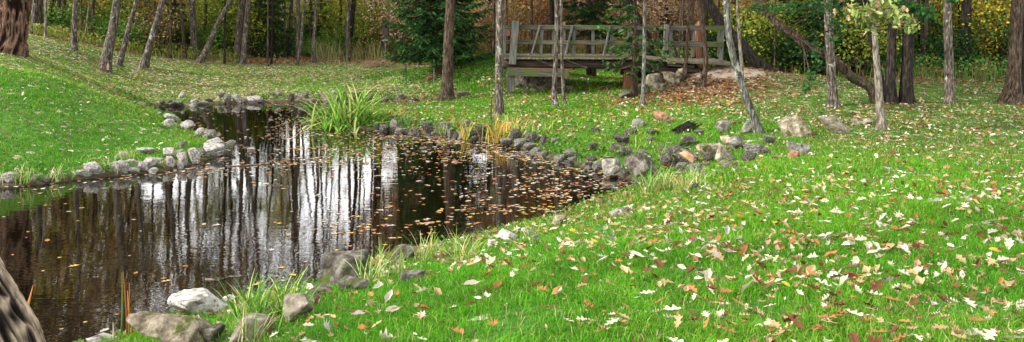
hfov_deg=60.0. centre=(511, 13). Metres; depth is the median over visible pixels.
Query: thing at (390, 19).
shrub
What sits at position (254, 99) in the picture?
stone
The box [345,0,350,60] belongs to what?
woodland tree
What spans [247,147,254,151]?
stone
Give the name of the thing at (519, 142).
stone
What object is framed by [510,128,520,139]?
stone
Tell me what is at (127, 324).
reed clump
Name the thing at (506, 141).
stone
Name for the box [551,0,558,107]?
tree
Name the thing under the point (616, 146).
boulder
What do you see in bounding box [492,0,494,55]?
woodland tree
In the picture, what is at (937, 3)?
shrub
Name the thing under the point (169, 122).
stone
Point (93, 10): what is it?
woodland tree
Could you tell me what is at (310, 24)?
woodland tree
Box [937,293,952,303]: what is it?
fallen leaf
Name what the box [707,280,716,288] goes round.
fallen leaf
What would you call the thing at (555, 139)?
stone
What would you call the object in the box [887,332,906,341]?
fallen leaf
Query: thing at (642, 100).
tree
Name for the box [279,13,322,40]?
shrub
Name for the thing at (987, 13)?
shrub
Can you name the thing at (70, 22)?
shrub
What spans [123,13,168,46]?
shrub
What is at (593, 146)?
stone
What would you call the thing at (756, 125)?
tree
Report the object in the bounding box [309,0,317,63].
tree
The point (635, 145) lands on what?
grass tuft
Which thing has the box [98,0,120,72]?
tree
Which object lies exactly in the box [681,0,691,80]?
tree
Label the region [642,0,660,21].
shrub
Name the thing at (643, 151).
stone
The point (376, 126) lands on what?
stone
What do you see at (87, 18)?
sapling
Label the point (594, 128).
stone
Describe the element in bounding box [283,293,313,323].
boulder
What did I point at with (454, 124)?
grass tuft
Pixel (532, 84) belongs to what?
stone
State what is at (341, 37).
shrub
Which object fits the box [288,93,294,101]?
stone
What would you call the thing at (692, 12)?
woodland tree
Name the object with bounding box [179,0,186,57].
woodland tree
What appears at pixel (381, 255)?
grass tuft
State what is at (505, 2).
shrub
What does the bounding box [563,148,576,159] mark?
stone
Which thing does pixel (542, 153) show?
stone
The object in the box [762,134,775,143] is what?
stone
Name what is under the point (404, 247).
boulder
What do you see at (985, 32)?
shrub
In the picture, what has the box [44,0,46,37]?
woodland tree
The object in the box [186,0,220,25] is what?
shrub
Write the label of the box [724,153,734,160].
stone
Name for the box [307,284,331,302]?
boulder
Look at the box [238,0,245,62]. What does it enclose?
tree
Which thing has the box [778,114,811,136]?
boulder
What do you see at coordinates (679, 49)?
woodland tree
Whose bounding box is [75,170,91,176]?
stone
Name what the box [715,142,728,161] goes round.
boulder
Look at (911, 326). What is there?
fallen leaf
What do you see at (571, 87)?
stone
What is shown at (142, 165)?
stone
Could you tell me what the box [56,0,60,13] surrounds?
woodland tree
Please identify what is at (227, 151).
stone
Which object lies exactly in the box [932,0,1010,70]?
shrub
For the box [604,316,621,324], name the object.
fallen leaf
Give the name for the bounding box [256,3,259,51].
woodland tree
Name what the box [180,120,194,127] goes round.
stone
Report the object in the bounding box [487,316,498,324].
fallen leaf
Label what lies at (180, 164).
stone
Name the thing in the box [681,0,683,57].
woodland tree
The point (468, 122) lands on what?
stone
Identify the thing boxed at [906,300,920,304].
fallen leaf
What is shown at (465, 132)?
reed clump
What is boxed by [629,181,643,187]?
stone
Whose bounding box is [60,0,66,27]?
woodland tree
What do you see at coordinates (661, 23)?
woodland tree
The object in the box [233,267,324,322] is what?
grass tuft
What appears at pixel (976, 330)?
fallen leaf
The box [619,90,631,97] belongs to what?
boulder
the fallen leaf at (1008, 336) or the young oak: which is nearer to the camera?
the fallen leaf at (1008, 336)
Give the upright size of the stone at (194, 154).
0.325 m
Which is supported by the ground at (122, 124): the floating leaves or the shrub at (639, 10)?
the shrub at (639, 10)
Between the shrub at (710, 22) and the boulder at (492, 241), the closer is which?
the boulder at (492, 241)
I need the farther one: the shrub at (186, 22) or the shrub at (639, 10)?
the shrub at (639, 10)
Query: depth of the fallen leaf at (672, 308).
4.65 m
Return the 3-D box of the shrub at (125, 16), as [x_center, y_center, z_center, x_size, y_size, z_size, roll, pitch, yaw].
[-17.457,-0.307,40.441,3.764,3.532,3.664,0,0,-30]
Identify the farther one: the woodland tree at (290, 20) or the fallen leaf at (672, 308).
the woodland tree at (290, 20)
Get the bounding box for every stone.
[0,171,17,182]
[41,177,50,181]
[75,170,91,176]
[83,161,104,173]
[109,160,129,171]
[113,151,128,159]
[128,159,137,166]
[128,166,139,172]
[136,147,155,153]
[138,161,147,169]
[143,157,162,167]
[148,167,157,172]
[162,119,174,126]
[163,113,178,121]
[163,147,175,156]
[166,156,175,166]
[172,100,183,105]
[176,152,187,164]
[176,160,183,168]
[177,141,186,147]
[178,91,185,97]
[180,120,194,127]
[188,147,200,163]
[195,127,203,135]
[197,148,206,156]
[203,129,216,140]
[203,143,224,156]
[206,137,222,143]
[217,91,224,97]
[223,149,231,154]
[224,94,230,101]
[224,140,235,148]
[231,94,240,102]
[246,95,262,102]
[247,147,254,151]
[272,90,281,95]
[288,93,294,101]
[298,92,308,98]
[320,93,339,102]
[374,123,379,129]
[379,123,388,131]
[390,119,399,130]
[394,127,408,132]
[395,94,403,99]
[419,121,432,134]
[436,122,450,130]
[447,129,452,136]
[455,90,470,95]
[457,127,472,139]
[462,119,471,126]
[470,136,478,141]
[475,125,485,136]
[499,137,513,145]
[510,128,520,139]
[514,138,525,147]
[523,142,536,149]
[525,132,536,142]
[528,147,541,155]
[529,82,536,87]
[536,85,545,90]
[536,151,548,156]
[540,135,546,145]
[551,138,559,144]
[554,154,565,162]
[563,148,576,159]
[564,160,574,166]
[566,85,573,90]
[567,156,576,161]
[585,165,591,170]
[586,143,598,150]
[587,156,596,161]
[591,127,599,131]
[591,162,601,170]
[604,173,617,176]
[612,134,629,143]
[620,169,628,178]
[623,129,636,135]
[624,146,631,154]
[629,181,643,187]
[637,149,649,155]
[646,129,660,134]
[659,146,672,156]
[659,152,675,168]
[672,144,697,163]
[675,162,688,172]
[686,163,703,173]
[690,183,698,189]
[694,130,703,135]
[700,162,710,167]
[703,153,712,161]
[720,160,736,167]
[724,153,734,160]
[741,152,756,161]
[743,143,763,153]
[760,147,768,153]
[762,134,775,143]
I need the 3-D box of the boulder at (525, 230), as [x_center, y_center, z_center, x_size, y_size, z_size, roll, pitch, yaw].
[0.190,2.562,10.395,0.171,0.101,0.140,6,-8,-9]
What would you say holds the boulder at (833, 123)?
on the ground at (122, 124)
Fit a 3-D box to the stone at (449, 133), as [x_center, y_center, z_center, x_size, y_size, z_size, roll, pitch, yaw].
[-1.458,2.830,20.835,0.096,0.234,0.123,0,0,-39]
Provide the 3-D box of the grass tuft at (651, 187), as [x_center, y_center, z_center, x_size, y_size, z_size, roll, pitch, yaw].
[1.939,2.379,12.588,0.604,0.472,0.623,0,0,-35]
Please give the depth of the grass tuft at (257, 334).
5.66 m
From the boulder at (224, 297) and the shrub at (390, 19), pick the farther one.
the shrub at (390, 19)
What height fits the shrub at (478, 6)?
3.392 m
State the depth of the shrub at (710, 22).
45.66 m
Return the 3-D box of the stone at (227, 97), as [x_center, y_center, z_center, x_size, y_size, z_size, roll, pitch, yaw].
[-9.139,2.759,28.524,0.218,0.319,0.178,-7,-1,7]
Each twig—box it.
[205,275,247,280]
[227,161,283,166]
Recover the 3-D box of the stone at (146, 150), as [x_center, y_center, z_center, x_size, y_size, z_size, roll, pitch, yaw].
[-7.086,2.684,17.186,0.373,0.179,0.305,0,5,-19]
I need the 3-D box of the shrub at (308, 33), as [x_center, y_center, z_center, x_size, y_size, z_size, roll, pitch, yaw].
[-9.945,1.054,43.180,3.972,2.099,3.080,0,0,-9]
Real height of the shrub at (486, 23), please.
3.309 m
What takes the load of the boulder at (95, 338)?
on the ground at (122, 124)
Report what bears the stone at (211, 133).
on the ground at (122, 124)
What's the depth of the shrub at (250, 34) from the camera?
39.91 m
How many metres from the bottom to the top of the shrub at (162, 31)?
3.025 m
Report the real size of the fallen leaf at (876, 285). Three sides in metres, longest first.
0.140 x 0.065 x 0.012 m
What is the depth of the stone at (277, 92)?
29.25 m
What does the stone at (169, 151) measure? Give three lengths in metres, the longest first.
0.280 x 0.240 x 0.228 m
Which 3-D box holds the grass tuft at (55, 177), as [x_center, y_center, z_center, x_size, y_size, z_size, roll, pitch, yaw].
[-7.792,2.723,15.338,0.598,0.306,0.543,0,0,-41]
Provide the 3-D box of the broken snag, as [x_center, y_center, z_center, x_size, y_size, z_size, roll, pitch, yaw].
[6.369,1.164,30.585,0.402,1.832,0.431,0,0,0]
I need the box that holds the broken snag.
[691,20,701,67]
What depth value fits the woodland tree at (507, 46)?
40.88 m
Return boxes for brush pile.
[353,58,403,67]
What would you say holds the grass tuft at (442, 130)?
on the ground at (122, 124)
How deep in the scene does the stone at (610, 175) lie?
15.61 m
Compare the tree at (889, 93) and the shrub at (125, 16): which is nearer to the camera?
the tree at (889, 93)
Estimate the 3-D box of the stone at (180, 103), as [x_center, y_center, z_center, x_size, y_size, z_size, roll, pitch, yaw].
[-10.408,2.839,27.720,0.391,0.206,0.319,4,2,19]
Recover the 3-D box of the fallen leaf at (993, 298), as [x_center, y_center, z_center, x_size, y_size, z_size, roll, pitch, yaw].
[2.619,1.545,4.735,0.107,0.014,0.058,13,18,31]
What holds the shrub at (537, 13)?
on the ground at (122, 124)
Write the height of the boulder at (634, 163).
0.480 m
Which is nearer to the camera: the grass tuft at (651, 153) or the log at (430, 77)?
the grass tuft at (651, 153)
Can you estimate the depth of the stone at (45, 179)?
15.10 m
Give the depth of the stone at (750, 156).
13.97 m
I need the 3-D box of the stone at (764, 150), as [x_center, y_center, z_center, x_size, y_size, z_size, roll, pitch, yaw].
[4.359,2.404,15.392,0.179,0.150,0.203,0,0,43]
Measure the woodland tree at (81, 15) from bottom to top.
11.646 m
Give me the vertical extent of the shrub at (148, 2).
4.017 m
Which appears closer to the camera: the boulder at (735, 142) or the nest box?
the boulder at (735, 142)
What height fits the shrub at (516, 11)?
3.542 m
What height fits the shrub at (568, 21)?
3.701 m
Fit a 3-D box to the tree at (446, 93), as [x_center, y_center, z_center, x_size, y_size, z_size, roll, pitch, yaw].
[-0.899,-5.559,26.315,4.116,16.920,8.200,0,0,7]
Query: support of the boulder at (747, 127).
on the ground at (122, 124)
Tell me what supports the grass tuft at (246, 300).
on the ground at (122, 124)
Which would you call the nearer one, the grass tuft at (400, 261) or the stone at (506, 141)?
the grass tuft at (400, 261)
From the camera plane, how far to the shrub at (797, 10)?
37.34 m
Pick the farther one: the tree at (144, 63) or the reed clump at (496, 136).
the tree at (144, 63)
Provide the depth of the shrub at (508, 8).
51.63 m
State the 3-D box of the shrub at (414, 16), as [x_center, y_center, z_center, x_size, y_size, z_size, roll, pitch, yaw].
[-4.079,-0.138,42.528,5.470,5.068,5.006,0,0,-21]
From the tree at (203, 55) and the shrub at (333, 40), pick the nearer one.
the tree at (203, 55)
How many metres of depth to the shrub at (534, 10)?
58.03 m
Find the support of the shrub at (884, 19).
on the ground at (122, 124)
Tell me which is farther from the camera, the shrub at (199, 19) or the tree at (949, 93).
the shrub at (199, 19)
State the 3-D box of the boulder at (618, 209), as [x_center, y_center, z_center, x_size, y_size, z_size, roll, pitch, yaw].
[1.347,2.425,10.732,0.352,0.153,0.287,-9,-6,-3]
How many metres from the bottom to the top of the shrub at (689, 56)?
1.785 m
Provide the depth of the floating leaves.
17.17 m
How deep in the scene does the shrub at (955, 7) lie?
36.16 m
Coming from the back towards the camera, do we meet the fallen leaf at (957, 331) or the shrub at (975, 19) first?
the shrub at (975, 19)
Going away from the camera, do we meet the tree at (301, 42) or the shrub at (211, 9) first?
the tree at (301, 42)
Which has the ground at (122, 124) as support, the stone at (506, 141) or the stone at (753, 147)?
the stone at (753, 147)
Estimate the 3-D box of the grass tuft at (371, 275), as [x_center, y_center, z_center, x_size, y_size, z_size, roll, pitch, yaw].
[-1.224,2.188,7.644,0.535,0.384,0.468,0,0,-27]
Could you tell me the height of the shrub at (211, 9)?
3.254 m
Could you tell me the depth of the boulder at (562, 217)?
11.15 m
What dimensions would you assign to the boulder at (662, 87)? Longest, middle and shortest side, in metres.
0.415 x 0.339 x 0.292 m
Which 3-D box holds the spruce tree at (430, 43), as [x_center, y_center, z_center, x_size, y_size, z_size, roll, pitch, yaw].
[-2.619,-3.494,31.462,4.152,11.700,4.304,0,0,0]
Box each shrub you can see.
[30,0,110,30]
[30,6,85,33]
[43,0,101,21]
[66,0,108,31]
[70,12,131,38]
[71,4,124,32]
[82,0,159,30]
[92,10,149,49]
[95,0,143,22]
[120,0,193,55]
[123,0,188,44]
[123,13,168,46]
[130,0,184,26]
[144,5,212,49]
[178,0,215,24]
[178,0,238,45]
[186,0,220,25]
[195,0,254,25]
[196,0,275,54]
[197,20,234,53]
[200,0,302,57]
[251,0,287,24]
[266,0,326,26]
[266,25,307,54]
[275,14,334,44]
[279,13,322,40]
[286,36,335,56]
[287,0,344,18]
[301,0,366,47]
[316,28,369,57]
[322,0,368,31]
[324,0,389,49]
[329,0,382,31]
[333,24,377,54]
[334,0,396,57]
[356,0,428,59]
[357,1,397,48]
[369,0,413,48]
[372,0,395,42]
[378,0,480,51]
[456,18,490,53]
[462,0,509,51]
[463,0,492,23]
[467,2,538,52]
[475,9,534,51]
[480,0,528,10]
[484,0,523,15]
[488,0,540,52]
[489,5,534,39]
[495,0,582,53]
[512,0,546,31]
[533,0,583,36]
[534,0,575,35]
[540,0,597,48]
[548,0,600,39]
[578,16,625,53]
[595,0,622,40]
[599,0,678,54]
[608,0,658,40]
[640,0,698,49]
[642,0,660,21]
[656,36,713,63]
[669,0,696,39]
[681,11,773,67]
[684,0,750,41]
[691,0,746,41]
[694,0,758,25]
[708,0,805,66]
[709,2,784,66]
[738,10,795,60]
[740,26,818,73]
[750,0,811,58]
[754,0,837,29]
[764,0,838,69]
[767,16,811,72]
[782,34,841,74]
[784,0,880,38]
[800,14,885,71]
[815,4,923,77]
[835,0,902,70]
[850,34,901,67]
[881,47,931,73]
[886,27,935,56]
[914,0,997,57]
[915,18,989,72]
[915,31,995,72]
[917,11,979,57]
[928,0,1010,61]
[931,0,984,35]
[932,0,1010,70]
[933,0,1010,50]
[940,0,1010,62]
[954,0,1010,71]
[960,0,1009,58]
[965,9,1009,67]
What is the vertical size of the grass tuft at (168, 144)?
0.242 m
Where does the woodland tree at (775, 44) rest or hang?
on the ground at (122, 124)
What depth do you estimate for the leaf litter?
9.89 m
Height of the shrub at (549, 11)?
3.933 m
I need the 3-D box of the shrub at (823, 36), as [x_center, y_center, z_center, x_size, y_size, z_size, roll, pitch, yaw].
[11.930,1.159,32.405,2.980,2.530,3.110,0,0,29]
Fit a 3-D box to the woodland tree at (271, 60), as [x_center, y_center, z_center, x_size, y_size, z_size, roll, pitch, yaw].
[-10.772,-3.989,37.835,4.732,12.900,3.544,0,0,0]
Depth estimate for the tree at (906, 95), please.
22.22 m
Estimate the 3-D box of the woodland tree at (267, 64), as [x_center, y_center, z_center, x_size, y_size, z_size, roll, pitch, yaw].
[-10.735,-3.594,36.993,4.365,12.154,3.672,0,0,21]
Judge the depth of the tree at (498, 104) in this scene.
22.81 m
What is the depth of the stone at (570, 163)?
16.75 m
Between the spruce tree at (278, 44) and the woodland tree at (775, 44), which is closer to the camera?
the woodland tree at (775, 44)
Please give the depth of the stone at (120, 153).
16.60 m
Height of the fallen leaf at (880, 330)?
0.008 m
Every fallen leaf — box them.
[379,328,394,338]
[451,326,463,332]
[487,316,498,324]
[583,300,594,307]
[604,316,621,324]
[640,290,654,293]
[663,305,680,309]
[669,337,682,341]
[674,315,682,327]
[701,311,709,316]
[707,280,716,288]
[715,309,724,316]
[716,325,734,331]
[718,287,732,292]
[768,318,780,327]
[779,321,792,329]
[781,311,798,321]
[789,317,804,328]
[805,282,820,288]
[809,325,829,329]
[815,278,831,286]
[817,314,836,317]
[834,309,849,313]
[843,308,863,315]
[848,331,859,341]
[865,290,882,294]
[868,334,882,341]
[870,279,884,290]
[870,328,886,331]
[882,296,901,300]
[887,323,898,332]
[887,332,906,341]
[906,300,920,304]
[909,322,917,328]
[932,323,949,329]
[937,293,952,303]
[951,329,972,338]
[952,325,965,333]
[962,329,978,334]
[964,297,976,307]
[968,316,990,320]
[971,327,983,336]
[979,305,996,312]
[980,328,996,339]
[991,297,1006,304]
[1001,335,1023,338]
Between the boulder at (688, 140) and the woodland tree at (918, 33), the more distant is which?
the woodland tree at (918, 33)
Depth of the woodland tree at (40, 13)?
36.82 m
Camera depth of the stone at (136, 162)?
16.18 m
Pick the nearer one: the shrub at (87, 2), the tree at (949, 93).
the tree at (949, 93)
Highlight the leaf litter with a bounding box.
[0,7,1023,341]
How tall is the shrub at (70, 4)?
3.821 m
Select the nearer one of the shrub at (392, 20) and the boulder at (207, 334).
the boulder at (207, 334)
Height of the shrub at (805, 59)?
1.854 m
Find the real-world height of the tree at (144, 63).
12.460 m
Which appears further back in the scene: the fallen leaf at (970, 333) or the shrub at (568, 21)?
the shrub at (568, 21)
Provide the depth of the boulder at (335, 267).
8.19 m
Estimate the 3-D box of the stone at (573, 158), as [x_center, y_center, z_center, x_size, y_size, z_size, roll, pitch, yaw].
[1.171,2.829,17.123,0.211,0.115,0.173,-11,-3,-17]
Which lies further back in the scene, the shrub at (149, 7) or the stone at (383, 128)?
the shrub at (149, 7)
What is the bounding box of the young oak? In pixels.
[832,0,920,130]
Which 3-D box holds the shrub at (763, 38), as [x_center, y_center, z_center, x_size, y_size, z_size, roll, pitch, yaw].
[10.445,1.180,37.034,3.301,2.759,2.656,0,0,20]
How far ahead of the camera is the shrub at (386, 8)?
49.68 m
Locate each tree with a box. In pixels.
[0,0,32,56]
[0,258,45,341]
[30,0,38,35]
[38,0,42,28]
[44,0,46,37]
[48,0,54,28]
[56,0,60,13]
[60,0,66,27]
[69,0,77,50]
[80,0,108,35]
[92,0,94,39]
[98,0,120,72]
[115,0,138,66]
[137,0,165,68]
[144,0,146,30]
[153,0,156,49]
[159,0,189,49]
[169,0,171,58]
[173,0,177,50]
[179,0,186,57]
[189,0,199,56]
[195,0,232,63]
[204,0,206,41]
[223,0,225,64]
[233,0,243,55]
[235,0,283,54]
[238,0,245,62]
[239,0,250,64]
[247,0,295,58]
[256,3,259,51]
[266,0,268,66]
[270,0,272,63]
[283,2,285,57]
[287,0,292,54]
[295,0,300,59]
[295,0,305,64]
[303,0,332,53]
[309,0,312,45]
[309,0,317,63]
[344,0,355,56]
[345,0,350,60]
[381,0,495,74]
[437,0,455,101]
[487,0,491,45]
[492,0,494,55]
[494,0,504,115]
[506,0,508,53]
[509,0,554,53]
[510,0,532,53]
[550,0,629,76]
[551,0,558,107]
[560,0,566,104]
[595,0,673,97]
[619,2,621,71]
[622,0,659,72]
[638,0,645,104]
[659,0,668,48]
[678,0,681,57]
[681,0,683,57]
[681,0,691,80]
[692,0,693,25]
[697,0,707,87]
[699,2,707,67]
[702,0,776,72]
[723,0,764,133]
[736,0,743,77]
[738,0,884,103]
[753,0,802,66]
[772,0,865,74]
[774,0,775,69]
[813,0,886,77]
[823,0,840,107]
[861,0,884,89]
[883,0,898,103]
[883,0,958,104]
[917,0,919,58]
[919,0,957,61]
[921,0,930,61]
[923,0,928,72]
[943,0,956,104]
[957,0,959,39]
[959,0,973,76]
[996,0,1023,103]
[1021,16,1023,95]
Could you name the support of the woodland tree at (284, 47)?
on the ground at (122, 124)
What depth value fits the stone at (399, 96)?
29.21 m
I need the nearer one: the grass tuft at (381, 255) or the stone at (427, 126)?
the grass tuft at (381, 255)
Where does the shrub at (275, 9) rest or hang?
on the ground at (122, 124)
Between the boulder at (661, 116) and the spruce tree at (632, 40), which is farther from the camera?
the spruce tree at (632, 40)
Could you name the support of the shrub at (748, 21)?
on the ground at (122, 124)
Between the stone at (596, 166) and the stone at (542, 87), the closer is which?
the stone at (596, 166)
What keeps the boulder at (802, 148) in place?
on the ground at (122, 124)
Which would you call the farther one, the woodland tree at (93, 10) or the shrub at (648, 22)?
the shrub at (648, 22)
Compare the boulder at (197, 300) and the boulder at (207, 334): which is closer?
the boulder at (207, 334)
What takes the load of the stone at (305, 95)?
on the ground at (122, 124)
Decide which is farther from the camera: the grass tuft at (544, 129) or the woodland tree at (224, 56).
the woodland tree at (224, 56)
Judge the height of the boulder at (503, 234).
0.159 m
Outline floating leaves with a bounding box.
[4,102,633,206]
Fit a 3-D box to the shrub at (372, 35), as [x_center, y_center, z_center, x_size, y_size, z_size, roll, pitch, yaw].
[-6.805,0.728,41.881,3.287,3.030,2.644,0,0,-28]
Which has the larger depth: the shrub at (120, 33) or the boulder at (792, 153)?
the shrub at (120, 33)
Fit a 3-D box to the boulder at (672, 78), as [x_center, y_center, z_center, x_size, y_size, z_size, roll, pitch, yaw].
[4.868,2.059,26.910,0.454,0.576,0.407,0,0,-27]
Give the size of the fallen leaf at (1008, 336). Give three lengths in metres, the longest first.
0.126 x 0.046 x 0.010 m
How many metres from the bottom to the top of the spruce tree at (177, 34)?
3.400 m
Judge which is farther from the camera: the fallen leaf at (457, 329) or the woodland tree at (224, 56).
the woodland tree at (224, 56)
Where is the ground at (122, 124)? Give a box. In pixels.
[0,0,1023,341]
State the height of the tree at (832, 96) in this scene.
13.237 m
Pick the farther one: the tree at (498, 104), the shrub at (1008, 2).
the shrub at (1008, 2)
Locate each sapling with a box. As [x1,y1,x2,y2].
[85,0,89,37]
[477,75,502,138]
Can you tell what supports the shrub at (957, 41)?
on the ground at (122, 124)
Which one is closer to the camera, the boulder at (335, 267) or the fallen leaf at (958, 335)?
the fallen leaf at (958, 335)
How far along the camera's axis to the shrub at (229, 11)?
40.30 m
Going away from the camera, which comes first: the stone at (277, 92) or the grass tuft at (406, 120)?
the grass tuft at (406, 120)
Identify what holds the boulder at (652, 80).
on the ground at (122, 124)
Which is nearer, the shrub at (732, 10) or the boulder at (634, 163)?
the boulder at (634, 163)
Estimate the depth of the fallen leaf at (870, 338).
3.90 m
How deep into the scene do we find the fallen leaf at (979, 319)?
4.30 m
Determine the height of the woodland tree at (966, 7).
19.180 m
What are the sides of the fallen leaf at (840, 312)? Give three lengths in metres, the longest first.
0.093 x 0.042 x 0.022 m
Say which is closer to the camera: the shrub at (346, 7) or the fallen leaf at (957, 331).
the fallen leaf at (957, 331)
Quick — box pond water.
[0,101,633,341]
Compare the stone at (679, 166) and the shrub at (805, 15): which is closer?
the stone at (679, 166)
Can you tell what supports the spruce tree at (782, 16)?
on the ground at (122, 124)
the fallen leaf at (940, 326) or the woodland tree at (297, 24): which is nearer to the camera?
the fallen leaf at (940, 326)
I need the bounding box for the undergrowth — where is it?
[28,18,1006,81]
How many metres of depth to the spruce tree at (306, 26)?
42.84 m
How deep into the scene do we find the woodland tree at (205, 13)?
41.35 m
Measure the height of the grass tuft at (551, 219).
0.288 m
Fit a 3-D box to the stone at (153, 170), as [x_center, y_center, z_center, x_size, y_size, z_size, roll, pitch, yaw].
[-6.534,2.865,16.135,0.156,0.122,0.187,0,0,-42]
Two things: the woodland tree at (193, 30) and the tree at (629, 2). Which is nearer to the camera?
the tree at (629, 2)
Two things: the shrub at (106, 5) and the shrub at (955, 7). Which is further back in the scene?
the shrub at (106, 5)
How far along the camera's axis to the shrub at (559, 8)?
55.21 m
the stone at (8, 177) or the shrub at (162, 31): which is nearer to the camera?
the stone at (8, 177)
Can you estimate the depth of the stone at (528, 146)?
18.54 m
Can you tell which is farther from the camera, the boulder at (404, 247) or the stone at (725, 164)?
the stone at (725, 164)
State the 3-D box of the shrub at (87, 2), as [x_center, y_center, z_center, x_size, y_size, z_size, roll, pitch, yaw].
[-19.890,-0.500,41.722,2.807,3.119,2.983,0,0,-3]
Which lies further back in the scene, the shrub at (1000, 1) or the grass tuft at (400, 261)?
the shrub at (1000, 1)
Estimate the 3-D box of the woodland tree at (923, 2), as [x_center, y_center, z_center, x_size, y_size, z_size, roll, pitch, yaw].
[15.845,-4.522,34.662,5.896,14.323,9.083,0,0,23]
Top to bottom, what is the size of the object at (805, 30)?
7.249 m
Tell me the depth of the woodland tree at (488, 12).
51.03 m
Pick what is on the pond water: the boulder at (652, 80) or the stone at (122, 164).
the stone at (122, 164)
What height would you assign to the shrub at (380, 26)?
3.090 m
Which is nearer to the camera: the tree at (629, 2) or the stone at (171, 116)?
the stone at (171, 116)
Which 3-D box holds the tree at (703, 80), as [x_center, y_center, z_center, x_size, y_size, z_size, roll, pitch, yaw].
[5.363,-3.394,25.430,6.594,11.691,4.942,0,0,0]
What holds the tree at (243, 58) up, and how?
on the ground at (122, 124)
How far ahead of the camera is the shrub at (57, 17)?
37.55 m
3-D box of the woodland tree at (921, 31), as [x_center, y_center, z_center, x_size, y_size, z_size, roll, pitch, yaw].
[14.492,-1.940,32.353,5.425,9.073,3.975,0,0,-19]
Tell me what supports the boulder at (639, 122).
on the ground at (122, 124)
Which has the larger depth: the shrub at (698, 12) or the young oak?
the shrub at (698, 12)
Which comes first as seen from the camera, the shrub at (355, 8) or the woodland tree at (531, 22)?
the woodland tree at (531, 22)
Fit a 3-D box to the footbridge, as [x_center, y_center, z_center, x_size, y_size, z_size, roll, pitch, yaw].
[3.347,1.429,28.660,7.345,2.412,3.019,0,0,0]
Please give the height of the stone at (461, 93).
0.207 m
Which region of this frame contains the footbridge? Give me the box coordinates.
[503,20,731,91]
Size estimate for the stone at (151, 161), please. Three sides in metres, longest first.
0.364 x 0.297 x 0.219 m
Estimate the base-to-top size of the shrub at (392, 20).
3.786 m
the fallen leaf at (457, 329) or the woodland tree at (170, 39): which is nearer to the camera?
the fallen leaf at (457, 329)
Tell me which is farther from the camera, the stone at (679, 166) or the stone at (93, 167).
the stone at (93, 167)
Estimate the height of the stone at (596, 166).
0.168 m
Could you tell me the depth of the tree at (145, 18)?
39.87 m
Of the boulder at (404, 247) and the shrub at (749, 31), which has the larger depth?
the shrub at (749, 31)
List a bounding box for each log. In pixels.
[426,74,440,80]
[672,120,701,133]
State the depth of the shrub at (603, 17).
55.40 m
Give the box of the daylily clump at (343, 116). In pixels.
[289,77,418,134]
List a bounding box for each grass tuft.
[0,163,37,184]
[46,165,77,181]
[101,156,118,173]
[110,148,134,159]
[163,140,181,148]
[191,308,244,341]
[210,269,296,328]
[226,295,288,341]
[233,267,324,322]
[343,248,393,281]
[368,243,406,267]
[372,243,418,275]
[395,111,419,126]
[397,227,451,261]
[434,124,453,134]
[435,226,471,255]
[437,225,492,260]
[441,117,461,125]
[516,220,542,236]
[522,124,533,132]
[538,122,558,133]
[541,206,572,225]
[629,161,667,194]
[631,134,654,149]
[645,137,667,162]
[651,167,681,190]
[666,168,698,193]
[681,164,715,184]
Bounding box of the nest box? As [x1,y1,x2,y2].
[381,22,389,62]
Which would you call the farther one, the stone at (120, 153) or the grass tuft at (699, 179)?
the stone at (120, 153)
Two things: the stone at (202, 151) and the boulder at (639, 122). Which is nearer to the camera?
the stone at (202, 151)
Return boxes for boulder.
[86,332,116,341]
[126,311,229,341]
[167,288,229,316]
[198,323,225,341]
[221,294,236,304]
[229,312,275,341]
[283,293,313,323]
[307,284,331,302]
[318,249,368,286]
[338,275,368,293]
[389,244,416,259]
[399,269,425,281]
[487,239,498,248]
[496,228,517,240]
[521,227,532,232]
[552,215,566,224]
[602,158,624,173]
[609,207,633,218]
[610,142,625,156]
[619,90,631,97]
[624,153,656,176]
[630,84,650,94]
[631,118,645,127]
[646,73,662,89]
[653,111,669,120]
[656,84,669,91]
[663,71,681,85]
[676,68,682,75]
[678,135,694,146]
[696,143,717,156]
[715,120,729,132]
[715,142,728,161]
[720,135,730,144]
[728,136,742,148]
[741,120,751,133]
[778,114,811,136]
[786,142,811,153]
[788,150,799,158]
[818,116,850,132]
[850,118,874,124]
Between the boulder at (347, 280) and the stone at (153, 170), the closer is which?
the boulder at (347, 280)
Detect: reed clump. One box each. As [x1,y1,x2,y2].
[111,272,133,339]
[456,119,473,139]
[473,120,526,143]
[491,113,527,132]
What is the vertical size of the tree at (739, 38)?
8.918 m
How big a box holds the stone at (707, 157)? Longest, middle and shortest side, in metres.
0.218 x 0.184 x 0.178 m
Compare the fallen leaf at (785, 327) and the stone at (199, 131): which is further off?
the stone at (199, 131)
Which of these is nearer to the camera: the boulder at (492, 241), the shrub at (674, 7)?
the boulder at (492, 241)
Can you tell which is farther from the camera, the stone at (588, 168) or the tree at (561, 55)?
the tree at (561, 55)
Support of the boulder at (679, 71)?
on the ground at (122, 124)
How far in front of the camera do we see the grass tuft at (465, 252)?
8.51 m
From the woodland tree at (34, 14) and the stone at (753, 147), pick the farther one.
the woodland tree at (34, 14)
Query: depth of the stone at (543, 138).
18.75 m

